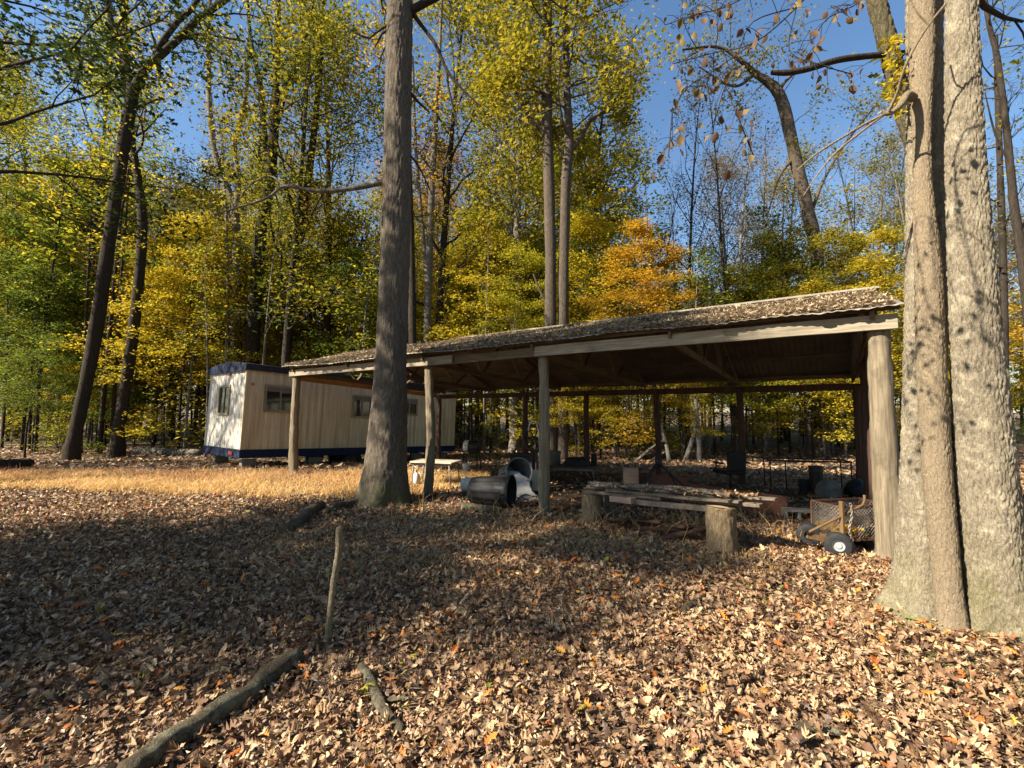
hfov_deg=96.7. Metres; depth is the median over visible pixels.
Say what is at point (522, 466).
trash can
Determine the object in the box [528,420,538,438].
bent pipe
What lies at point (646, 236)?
bare tree
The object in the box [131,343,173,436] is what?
understory tree
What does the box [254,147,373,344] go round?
tall tree
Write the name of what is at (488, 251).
tree
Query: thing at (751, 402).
understory tree
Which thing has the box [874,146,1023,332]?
tall tree
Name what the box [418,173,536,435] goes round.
understory tree
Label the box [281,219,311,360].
bare tree
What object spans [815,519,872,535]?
leaf pile
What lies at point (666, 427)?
woodland shrub
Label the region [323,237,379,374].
tree
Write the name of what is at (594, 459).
box
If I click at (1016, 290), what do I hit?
bare tree
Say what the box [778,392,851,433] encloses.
understory tree
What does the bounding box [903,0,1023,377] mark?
edge tree
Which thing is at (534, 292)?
understory tree
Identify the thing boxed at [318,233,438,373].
understory tree
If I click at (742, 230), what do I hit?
bare tree
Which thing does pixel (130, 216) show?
understory tree
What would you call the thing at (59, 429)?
woodland shrub
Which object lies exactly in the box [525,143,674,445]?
understory tree
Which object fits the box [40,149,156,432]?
tall tree
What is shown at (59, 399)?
understory tree
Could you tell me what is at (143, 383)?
understory tree
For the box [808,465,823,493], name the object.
pail
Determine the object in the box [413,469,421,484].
jug
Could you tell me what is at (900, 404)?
bare tree
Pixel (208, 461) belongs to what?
fallen leaves
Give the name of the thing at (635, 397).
understory tree
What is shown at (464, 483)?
bucket
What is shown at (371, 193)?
tall tree
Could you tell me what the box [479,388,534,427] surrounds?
understory tree
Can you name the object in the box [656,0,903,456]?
snag tree
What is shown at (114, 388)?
tree
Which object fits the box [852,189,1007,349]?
tall tree
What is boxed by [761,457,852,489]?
table
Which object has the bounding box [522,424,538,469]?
spoked tyre stand
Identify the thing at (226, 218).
bare tree
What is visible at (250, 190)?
tall tree
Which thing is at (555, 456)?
bucket
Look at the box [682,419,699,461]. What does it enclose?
leaning pole
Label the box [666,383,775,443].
understory tree
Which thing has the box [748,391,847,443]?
understory tree
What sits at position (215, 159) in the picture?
slender oak
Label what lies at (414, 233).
bare tree
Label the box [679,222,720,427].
bare tree
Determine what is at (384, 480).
oak tree
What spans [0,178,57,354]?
understory tree
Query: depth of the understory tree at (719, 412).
27.62 m
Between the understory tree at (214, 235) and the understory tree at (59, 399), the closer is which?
the understory tree at (59, 399)
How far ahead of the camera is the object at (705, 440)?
24.49 m
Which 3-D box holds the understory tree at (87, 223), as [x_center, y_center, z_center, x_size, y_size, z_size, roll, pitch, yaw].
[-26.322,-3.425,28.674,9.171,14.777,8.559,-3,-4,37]
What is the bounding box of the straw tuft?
[792,593,883,622]
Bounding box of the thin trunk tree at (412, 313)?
[343,2,458,457]
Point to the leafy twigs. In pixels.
(680, 138)
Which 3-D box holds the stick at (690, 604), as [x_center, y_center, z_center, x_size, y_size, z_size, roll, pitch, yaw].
[1.483,1.761,3.671,0.391,0.065,0.065,3,-5,-43]
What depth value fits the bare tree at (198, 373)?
35.50 m
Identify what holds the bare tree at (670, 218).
on the ground at (426, 747)
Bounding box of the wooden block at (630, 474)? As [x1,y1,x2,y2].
[623,467,638,483]
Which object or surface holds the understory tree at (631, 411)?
on the ground at (426, 747)
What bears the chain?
hanging from the garden cart
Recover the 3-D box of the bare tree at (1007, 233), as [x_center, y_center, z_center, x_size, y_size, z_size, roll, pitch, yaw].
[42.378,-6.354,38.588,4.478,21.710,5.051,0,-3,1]
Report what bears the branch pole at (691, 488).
on the board at (746, 497)
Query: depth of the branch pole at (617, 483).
5.64 m
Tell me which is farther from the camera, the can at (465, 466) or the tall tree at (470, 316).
the tall tree at (470, 316)
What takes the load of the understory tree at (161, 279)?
on the ground at (426, 747)
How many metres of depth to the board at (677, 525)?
5.56 m
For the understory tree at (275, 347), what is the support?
on the ground at (426, 747)
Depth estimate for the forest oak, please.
20.55 m
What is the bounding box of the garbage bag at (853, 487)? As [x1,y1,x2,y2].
[843,478,864,497]
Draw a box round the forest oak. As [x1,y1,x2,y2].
[0,0,223,457]
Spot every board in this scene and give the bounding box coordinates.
[582,489,664,500]
[586,484,627,489]
[597,489,762,507]
[604,517,661,526]
[605,489,742,503]
[609,495,635,503]
[609,518,625,520]
[618,499,706,511]
[626,518,663,523]
[628,489,708,497]
[629,488,777,500]
[633,527,705,530]
[639,473,687,485]
[642,522,692,528]
[653,524,705,541]
[683,483,788,517]
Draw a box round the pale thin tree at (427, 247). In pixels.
[371,0,493,452]
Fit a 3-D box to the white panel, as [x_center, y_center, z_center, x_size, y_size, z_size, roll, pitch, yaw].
[0.444,1.913,9.169,0.504,0.460,0.152,0,-3,7]
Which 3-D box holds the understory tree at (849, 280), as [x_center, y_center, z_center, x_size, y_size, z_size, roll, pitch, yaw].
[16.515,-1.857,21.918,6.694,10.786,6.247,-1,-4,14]
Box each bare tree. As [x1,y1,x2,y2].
[43,119,132,388]
[57,55,180,453]
[180,78,262,361]
[192,160,256,436]
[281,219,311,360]
[284,169,337,357]
[343,170,381,346]
[356,121,436,381]
[414,165,457,316]
[455,113,525,447]
[521,210,537,443]
[619,239,647,439]
[628,183,669,440]
[640,150,696,409]
[642,43,742,456]
[652,185,696,438]
[673,53,769,450]
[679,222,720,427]
[696,82,780,448]
[729,105,805,453]
[738,131,800,439]
[744,146,815,442]
[790,195,841,444]
[800,200,840,438]
[811,119,897,291]
[827,197,874,281]
[846,111,904,325]
[848,120,904,330]
[852,153,904,329]
[862,178,904,429]
[993,181,1023,308]
[993,190,1023,322]
[997,190,1023,435]
[997,194,1023,355]
[1006,226,1022,355]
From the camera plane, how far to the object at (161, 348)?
26.67 m
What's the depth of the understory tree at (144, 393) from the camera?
29.48 m
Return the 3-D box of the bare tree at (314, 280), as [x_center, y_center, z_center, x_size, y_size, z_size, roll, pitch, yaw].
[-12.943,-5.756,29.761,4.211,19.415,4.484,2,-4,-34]
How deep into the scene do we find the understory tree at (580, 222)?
20.28 m
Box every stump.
[581,493,601,525]
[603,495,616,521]
[705,504,739,558]
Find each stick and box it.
[324,526,342,649]
[681,594,707,610]
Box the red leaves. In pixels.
[0,489,1018,767]
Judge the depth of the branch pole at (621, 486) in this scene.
5.97 m
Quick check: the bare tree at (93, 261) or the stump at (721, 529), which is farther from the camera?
the bare tree at (93, 261)
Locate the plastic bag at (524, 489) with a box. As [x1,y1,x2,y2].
[507,470,537,498]
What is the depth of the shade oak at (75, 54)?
10.98 m
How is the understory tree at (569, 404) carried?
on the ground at (426, 747)
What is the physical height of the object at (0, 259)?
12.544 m
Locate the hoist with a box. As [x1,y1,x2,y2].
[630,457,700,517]
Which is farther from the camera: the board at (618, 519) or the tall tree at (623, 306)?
the tall tree at (623, 306)
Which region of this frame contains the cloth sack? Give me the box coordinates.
[814,480,841,498]
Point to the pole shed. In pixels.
(853, 344)
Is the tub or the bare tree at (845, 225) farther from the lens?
the bare tree at (845, 225)
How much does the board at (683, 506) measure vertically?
0.151 m
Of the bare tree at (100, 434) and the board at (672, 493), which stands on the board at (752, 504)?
the board at (672, 493)
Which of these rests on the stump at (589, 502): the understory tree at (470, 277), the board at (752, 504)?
the board at (752, 504)
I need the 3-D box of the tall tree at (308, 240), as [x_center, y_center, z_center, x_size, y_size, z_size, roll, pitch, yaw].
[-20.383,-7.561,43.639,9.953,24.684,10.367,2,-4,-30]
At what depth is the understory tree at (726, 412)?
24.29 m
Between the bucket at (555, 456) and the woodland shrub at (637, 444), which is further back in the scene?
the woodland shrub at (637, 444)
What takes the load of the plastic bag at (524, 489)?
in the trash can at (522, 466)
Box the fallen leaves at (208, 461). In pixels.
[0,445,1023,473]
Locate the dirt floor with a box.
[458,470,872,552]
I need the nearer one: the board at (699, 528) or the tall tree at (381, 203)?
the board at (699, 528)
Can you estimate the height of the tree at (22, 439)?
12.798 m
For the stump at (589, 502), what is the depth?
6.38 m
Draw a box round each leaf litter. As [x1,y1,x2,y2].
[285,287,901,365]
[596,481,765,499]
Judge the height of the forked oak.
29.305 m
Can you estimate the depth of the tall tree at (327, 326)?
26.92 m
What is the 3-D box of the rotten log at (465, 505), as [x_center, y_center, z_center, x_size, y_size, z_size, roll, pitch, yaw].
[-0.519,1.982,7.303,0.761,0.131,0.196,-1,-4,21]
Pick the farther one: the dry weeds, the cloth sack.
the cloth sack
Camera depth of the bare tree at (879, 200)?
27.17 m
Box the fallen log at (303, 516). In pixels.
[283,501,325,532]
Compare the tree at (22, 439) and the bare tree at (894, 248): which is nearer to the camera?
the tree at (22, 439)
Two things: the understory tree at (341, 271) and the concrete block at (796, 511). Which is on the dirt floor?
the concrete block at (796, 511)
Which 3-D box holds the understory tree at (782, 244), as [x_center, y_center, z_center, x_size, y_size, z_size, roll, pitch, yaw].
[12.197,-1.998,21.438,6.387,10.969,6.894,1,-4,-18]
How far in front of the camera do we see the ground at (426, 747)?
2.88 m
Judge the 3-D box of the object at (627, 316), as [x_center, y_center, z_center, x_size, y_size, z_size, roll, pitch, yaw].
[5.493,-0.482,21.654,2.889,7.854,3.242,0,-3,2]
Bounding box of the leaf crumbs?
[0,512,1023,767]
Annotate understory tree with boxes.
[0,147,190,436]
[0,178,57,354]
[0,181,119,449]
[0,190,78,423]
[0,260,149,451]
[0,284,72,441]
[0,328,95,441]
[0,332,108,457]
[1,212,181,443]
[1,250,105,445]
[2,160,174,392]
[2,319,117,447]
[16,208,262,448]
[26,303,140,447]
[58,316,204,447]
[59,209,230,445]
[69,363,150,437]
[70,243,240,447]
[87,348,179,440]
[95,220,318,404]
[101,206,215,442]
[108,215,321,449]
[108,323,199,433]
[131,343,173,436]
[153,155,299,397]
[177,378,198,433]
[180,280,278,424]
[180,305,245,430]
[198,271,359,386]
[204,203,419,380]
[258,243,378,377]
[291,281,374,375]
[292,269,421,383]
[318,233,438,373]
[367,250,538,448]
[407,305,456,393]
[408,316,488,427]
[417,207,528,436]
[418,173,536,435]
[420,215,542,453]
[422,259,582,449]
[451,281,505,438]
[454,390,529,446]
[467,237,581,451]
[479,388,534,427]
[503,220,630,433]
[505,119,678,440]
[520,203,649,453]
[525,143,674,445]
[530,184,646,453]
[534,386,631,456]
[568,314,668,458]
[568,386,653,457]
[570,213,687,460]
[571,260,659,422]
[598,281,729,440]
[608,312,656,437]
[614,231,733,456]
[636,384,703,438]
[637,273,825,453]
[637,383,732,459]
[645,257,849,452]
[661,380,802,454]
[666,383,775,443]
[700,381,762,435]
[715,222,852,455]
[715,292,810,444]
[720,274,848,424]
[723,227,853,452]
[724,378,853,457]
[732,277,899,457]
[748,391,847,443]
[753,283,901,448]
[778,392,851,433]
[783,222,903,458]
[783,231,948,438]
[789,312,950,428]
[814,225,949,445]
[891,305,951,426]
[1009,316,1023,410]
[1009,333,1023,422]
[1009,346,1023,405]
[1009,356,1023,428]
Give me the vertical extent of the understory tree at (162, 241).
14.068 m
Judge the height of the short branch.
0.072 m
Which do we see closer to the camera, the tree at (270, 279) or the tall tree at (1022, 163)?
the tree at (270, 279)
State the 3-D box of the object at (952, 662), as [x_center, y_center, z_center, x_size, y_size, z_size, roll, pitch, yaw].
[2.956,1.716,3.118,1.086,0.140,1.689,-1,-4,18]
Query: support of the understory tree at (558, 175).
on the ground at (426, 747)
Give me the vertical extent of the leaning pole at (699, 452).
2.840 m
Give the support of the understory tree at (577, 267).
on the ground at (426, 747)
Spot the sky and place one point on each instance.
(858, 37)
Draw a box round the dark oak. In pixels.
[234,0,381,367]
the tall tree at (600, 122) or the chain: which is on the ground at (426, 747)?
the tall tree at (600, 122)
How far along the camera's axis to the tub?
8.69 m
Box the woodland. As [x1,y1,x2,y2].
[4,261,1023,434]
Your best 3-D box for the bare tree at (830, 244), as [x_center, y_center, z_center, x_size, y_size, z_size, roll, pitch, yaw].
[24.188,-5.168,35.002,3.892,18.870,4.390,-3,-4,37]
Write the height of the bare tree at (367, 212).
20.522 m
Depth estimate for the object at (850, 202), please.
24.63 m
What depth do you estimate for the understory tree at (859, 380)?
23.78 m
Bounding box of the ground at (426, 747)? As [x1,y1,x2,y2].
[0,413,1023,767]
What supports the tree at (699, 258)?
on the ground at (426, 747)
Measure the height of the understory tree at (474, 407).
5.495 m
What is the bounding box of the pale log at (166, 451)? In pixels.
[132,447,202,455]
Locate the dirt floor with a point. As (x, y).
(569, 482)
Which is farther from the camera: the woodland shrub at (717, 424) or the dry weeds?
the woodland shrub at (717, 424)
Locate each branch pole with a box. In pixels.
[587,481,735,497]
[590,484,680,490]
[645,484,744,494]
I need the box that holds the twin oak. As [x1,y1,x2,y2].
[454,0,680,459]
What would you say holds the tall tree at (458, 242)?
on the ground at (426, 747)
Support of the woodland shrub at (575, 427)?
on the ground at (426, 747)
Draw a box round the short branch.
[357,662,426,736]
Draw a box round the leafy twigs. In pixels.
[651,0,879,180]
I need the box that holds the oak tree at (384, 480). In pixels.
[213,0,620,508]
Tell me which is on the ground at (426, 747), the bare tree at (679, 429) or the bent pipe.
the bare tree at (679, 429)
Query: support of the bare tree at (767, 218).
on the ground at (426, 747)
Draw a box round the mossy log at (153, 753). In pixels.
[117,647,304,767]
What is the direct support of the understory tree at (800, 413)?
on the ground at (426, 747)
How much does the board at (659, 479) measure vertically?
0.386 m
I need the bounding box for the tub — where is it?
[797,479,810,493]
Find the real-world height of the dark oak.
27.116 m
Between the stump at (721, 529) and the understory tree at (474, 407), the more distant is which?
the understory tree at (474, 407)
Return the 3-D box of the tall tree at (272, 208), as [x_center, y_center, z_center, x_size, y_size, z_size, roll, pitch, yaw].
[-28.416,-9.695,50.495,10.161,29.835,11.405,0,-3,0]
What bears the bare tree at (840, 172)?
on the ground at (426, 747)
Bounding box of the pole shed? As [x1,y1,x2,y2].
[282,286,903,562]
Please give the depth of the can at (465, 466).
11.91 m
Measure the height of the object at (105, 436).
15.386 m
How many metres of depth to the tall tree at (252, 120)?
21.73 m
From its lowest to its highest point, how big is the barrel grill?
0.864 m
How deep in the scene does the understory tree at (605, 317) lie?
23.95 m
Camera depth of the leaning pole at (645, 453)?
17.14 m
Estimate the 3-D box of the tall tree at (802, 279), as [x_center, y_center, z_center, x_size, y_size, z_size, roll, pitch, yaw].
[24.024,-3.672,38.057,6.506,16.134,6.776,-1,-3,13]
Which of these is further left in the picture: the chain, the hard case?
the hard case
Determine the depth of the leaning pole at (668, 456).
16.95 m
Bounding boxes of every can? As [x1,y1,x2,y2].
[462,463,469,470]
[467,475,516,509]
[498,457,533,481]
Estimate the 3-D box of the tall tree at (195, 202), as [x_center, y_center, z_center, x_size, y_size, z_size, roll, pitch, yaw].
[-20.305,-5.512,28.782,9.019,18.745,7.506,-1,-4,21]
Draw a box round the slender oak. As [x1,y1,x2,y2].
[177,0,294,361]
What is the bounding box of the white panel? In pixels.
[531,470,537,490]
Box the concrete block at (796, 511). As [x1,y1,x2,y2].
[781,507,814,521]
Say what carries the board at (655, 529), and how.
on the board at (699, 528)
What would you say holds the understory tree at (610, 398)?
on the ground at (426, 747)
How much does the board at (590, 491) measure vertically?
0.120 m
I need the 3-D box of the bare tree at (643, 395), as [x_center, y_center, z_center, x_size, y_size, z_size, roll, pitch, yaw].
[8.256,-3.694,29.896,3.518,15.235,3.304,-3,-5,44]
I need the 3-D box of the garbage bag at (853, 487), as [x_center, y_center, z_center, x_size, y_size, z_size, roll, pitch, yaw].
[6.361,1.915,8.386,0.418,0.360,0.424,0,-3,0]
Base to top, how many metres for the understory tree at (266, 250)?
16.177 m
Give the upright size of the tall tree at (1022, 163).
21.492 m
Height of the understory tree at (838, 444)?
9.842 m
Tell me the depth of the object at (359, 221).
27.23 m
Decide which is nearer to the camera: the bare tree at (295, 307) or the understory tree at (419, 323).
the understory tree at (419, 323)
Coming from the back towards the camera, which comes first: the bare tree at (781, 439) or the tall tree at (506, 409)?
the tall tree at (506, 409)
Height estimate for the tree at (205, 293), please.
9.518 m
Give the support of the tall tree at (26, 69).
on the ground at (426, 747)
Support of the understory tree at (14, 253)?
on the ground at (426, 747)
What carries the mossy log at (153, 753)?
on the ground at (426, 747)
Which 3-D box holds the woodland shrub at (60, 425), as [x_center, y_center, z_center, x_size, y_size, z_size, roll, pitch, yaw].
[-21.857,2.307,21.773,2.622,2.352,2.033,-2,-4,24]
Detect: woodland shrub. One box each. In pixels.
[0,422,27,447]
[17,409,88,453]
[28,417,65,449]
[50,420,68,446]
[94,403,166,449]
[131,410,180,447]
[454,411,478,445]
[454,414,516,458]
[454,424,464,445]
[467,407,493,444]
[568,409,583,446]
[603,395,684,459]
[618,410,652,443]
[621,427,649,453]
[634,401,678,442]
[639,414,680,442]
[668,403,722,445]
[702,420,730,443]
[790,406,835,439]
[830,413,854,451]
[1016,418,1023,444]
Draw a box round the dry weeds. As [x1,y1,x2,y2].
[364,492,828,546]
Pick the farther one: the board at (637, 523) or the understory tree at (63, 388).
the understory tree at (63, 388)
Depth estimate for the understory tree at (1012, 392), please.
29.26 m
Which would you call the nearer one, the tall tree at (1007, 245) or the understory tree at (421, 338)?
the understory tree at (421, 338)
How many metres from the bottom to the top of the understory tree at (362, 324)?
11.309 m
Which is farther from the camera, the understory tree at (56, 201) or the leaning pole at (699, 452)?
the understory tree at (56, 201)
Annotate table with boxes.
[410,459,461,486]
[549,464,598,479]
[761,457,852,489]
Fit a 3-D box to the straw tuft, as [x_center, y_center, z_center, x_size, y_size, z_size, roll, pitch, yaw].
[2.581,1.738,3.523,0.987,0.177,0.572,-2,-4,24]
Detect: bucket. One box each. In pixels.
[460,477,470,491]
[550,450,560,465]
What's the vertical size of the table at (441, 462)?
0.581 m
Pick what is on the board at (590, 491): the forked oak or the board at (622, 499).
the board at (622, 499)
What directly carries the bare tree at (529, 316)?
on the ground at (426, 747)
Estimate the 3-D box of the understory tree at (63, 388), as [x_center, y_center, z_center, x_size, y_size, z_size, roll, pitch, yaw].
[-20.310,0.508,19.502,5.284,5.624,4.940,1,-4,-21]
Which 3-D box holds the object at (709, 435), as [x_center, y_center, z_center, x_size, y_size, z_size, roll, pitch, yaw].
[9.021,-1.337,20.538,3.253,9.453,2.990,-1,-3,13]
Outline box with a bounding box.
[590,453,596,465]
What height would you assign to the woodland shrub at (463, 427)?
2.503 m
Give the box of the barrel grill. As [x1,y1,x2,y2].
[458,440,494,470]
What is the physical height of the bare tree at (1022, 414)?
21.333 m
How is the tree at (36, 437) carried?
on the ground at (426, 747)
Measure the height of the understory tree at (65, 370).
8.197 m
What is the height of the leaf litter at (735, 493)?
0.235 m
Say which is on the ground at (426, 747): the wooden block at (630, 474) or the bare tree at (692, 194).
the bare tree at (692, 194)
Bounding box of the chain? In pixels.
[848,503,856,552]
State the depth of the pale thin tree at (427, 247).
22.46 m
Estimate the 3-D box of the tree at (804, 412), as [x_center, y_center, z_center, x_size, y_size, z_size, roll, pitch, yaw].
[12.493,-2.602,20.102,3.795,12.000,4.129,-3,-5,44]
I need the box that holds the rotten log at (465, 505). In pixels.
[459,502,501,512]
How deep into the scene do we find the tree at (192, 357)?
21.46 m
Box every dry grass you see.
[0,465,491,499]
[180,509,805,606]
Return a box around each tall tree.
[0,0,199,404]
[0,15,105,326]
[0,49,113,438]
[0,69,87,353]
[2,134,146,419]
[38,152,165,356]
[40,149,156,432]
[56,187,136,436]
[87,152,168,313]
[121,177,230,435]
[128,144,270,443]
[156,0,444,367]
[161,122,313,360]
[220,134,311,353]
[224,182,293,257]
[228,0,421,366]
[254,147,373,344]
[261,178,343,355]
[329,0,541,340]
[334,168,422,305]
[365,123,494,330]
[365,160,435,271]
[370,186,435,268]
[414,170,491,430]
[434,184,505,433]
[436,189,510,438]
[438,216,528,436]
[439,0,657,452]
[448,54,576,446]
[464,127,587,331]
[491,108,606,318]
[495,141,579,440]
[505,230,511,429]
[521,9,674,445]
[586,212,630,428]
[617,259,652,432]
[660,140,797,304]
[660,256,695,303]
[712,199,776,384]
[717,136,846,440]
[790,250,827,435]
[820,122,905,373]
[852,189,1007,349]
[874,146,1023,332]
[949,193,1019,380]
[989,175,1021,328]
[992,142,1023,356]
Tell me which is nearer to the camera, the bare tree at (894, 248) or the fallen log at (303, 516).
the fallen log at (303, 516)
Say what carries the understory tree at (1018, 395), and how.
on the ground at (426, 747)
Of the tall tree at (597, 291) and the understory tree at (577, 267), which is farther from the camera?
the tall tree at (597, 291)
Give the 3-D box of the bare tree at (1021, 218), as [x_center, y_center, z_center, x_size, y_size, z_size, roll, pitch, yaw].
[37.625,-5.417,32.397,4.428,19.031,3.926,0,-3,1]
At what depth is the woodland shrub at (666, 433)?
24.35 m
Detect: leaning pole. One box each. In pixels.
[633,439,662,461]
[661,423,671,461]
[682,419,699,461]
[694,398,701,461]
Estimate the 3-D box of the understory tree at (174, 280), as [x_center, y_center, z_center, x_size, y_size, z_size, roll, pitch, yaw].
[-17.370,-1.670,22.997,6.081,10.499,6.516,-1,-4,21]
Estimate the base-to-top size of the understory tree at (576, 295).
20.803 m
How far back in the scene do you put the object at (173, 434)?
32.83 m
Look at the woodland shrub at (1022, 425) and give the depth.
24.99 m
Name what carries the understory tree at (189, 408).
on the ground at (426, 747)
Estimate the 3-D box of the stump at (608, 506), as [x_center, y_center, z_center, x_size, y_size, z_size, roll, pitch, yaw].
[1.446,1.839,6.704,0.223,0.461,0.237,0,-3,0]
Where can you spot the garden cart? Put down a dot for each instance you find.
(841, 542)
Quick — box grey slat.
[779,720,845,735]
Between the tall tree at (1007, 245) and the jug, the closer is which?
the jug
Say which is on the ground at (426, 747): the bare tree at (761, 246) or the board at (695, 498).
the bare tree at (761, 246)
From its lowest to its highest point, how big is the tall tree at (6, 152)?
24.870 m
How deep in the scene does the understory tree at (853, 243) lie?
19.35 m
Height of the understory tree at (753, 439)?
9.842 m
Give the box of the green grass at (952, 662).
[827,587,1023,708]
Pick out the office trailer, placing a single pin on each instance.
(249, 411)
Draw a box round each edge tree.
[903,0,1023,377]
[944,0,1023,327]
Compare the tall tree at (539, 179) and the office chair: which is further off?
the tall tree at (539, 179)
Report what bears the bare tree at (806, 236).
on the ground at (426, 747)
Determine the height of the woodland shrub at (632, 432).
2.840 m
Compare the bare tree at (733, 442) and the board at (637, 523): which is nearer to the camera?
the board at (637, 523)
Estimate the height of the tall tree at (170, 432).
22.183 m
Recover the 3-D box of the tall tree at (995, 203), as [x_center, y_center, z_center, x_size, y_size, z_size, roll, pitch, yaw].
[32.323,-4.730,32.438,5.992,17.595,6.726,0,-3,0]
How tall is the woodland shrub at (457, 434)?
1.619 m
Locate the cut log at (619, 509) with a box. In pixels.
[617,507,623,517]
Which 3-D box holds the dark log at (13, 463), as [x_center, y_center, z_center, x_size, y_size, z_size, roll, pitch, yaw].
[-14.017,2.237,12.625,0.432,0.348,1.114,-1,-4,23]
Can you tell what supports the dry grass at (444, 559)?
on the ground at (426, 747)
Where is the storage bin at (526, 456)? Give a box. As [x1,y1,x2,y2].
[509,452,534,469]
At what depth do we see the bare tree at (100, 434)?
22.21 m
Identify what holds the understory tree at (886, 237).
on the ground at (426, 747)
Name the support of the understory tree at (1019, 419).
on the ground at (426, 747)
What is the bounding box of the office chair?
[713,451,750,489]
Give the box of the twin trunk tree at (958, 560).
[770,0,1023,644]
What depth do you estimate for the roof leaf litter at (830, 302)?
6.89 m
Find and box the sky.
[0,0,1023,412]
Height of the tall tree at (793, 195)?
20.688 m
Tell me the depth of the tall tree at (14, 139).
34.08 m
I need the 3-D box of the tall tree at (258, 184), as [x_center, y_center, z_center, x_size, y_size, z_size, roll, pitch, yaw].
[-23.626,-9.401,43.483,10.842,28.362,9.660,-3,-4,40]
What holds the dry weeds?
on the ground at (426, 747)
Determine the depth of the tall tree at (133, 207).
39.83 m
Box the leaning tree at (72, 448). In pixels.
[0,0,309,459]
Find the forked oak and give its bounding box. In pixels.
[206,0,347,363]
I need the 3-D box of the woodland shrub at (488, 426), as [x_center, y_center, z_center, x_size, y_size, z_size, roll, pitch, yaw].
[-1.066,2.389,19.312,2.516,2.249,1.950,0,-3,2]
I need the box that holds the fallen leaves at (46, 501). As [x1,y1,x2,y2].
[0,468,1023,534]
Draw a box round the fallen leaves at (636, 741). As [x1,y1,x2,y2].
[0,489,1023,767]
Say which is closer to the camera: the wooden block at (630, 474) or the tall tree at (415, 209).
the wooden block at (630, 474)
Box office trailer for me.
[202,362,458,467]
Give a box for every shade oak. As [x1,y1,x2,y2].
[0,0,306,251]
[0,73,54,232]
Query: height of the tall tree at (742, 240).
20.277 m
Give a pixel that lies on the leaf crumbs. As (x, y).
(634, 762)
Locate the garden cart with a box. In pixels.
[796,495,874,557]
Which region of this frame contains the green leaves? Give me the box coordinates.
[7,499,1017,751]
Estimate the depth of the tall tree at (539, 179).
31.27 m
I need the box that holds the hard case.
[563,457,590,466]
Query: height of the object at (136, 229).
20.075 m
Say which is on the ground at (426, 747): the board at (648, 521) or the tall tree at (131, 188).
the tall tree at (131, 188)
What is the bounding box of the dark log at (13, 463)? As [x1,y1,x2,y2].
[0,459,34,468]
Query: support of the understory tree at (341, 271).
on the ground at (426, 747)

